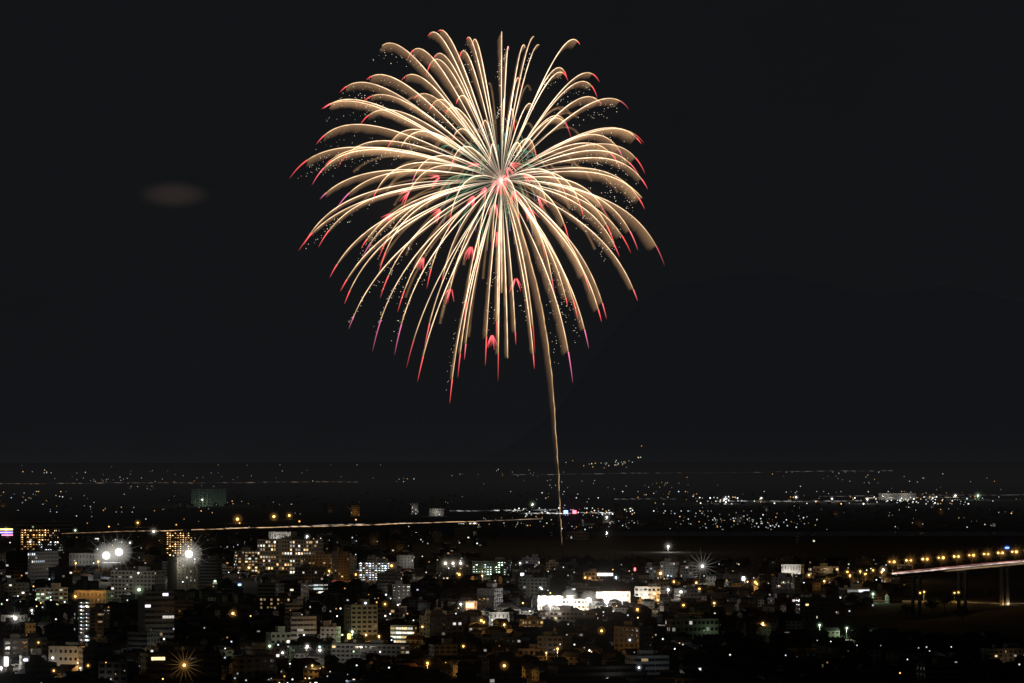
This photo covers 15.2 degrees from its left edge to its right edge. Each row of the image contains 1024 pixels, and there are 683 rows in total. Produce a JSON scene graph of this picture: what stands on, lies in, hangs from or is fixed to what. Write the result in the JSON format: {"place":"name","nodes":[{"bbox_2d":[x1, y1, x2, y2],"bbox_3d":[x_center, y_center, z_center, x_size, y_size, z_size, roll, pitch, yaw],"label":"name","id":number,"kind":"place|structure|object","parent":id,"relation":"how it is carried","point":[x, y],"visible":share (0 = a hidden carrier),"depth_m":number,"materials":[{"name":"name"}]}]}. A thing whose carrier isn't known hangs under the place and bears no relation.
{"place":"outdoors","nodes":[
{"label":"outdoors","id":0,"kind":"place"},
{"bbox_2d":[0,462,1023,682],"bbox_3d":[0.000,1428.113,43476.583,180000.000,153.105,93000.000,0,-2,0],"label":"ground","id":1,"kind":"structure","parent":0,"point":[90,494],"depth_m":11129.29,"materials":[{"name":"black"}]},
{"bbox_2d":[1,503,881,670],"bbox_3d":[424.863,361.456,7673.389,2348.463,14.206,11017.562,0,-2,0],"label":"street lamps","id":2,"kind":"object","parent":1,"relation":"on","point":[550,607],"visible":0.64,"depth_m":3139.45,"materials":[{"name":"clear glass"}]},
{"bbox_2d":[5,546,988,673],"bbox_3d":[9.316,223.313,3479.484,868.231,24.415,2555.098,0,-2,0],"label":"trees","id":3,"kind":"object","parent":1,"relation":"on","point":[931,604],"visible":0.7,"depth_m":3175.92,"materials":[{"name":"brown plant"}]},
{"bbox_2d":[0,492,1023,682],"bbox_3d":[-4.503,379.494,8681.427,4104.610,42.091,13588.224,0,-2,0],"label":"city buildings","id":4,"kind":"structure","parent":1,"relation":"on","point":[154,640],"depth_m":2960.02,"materials":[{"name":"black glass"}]},
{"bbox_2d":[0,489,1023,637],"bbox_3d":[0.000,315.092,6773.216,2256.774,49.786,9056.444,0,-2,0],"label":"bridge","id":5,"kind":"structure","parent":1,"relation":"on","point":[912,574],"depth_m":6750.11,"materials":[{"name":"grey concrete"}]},
{"bbox_2d":[0,0,1023,462],"label":"sky","id":6,"kind":"structure","parent":0,"point":[232,231],"materials":[{"name":"black"}]},
{"bbox_2d":[468,272,1023,461],"bbox_3d":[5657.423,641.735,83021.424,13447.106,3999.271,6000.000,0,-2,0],"label":"mountains","id":7,"kind":"structure","parent":0,"point":[771,367],"depth_m":80013.82,"materials":[{"name":"black"}]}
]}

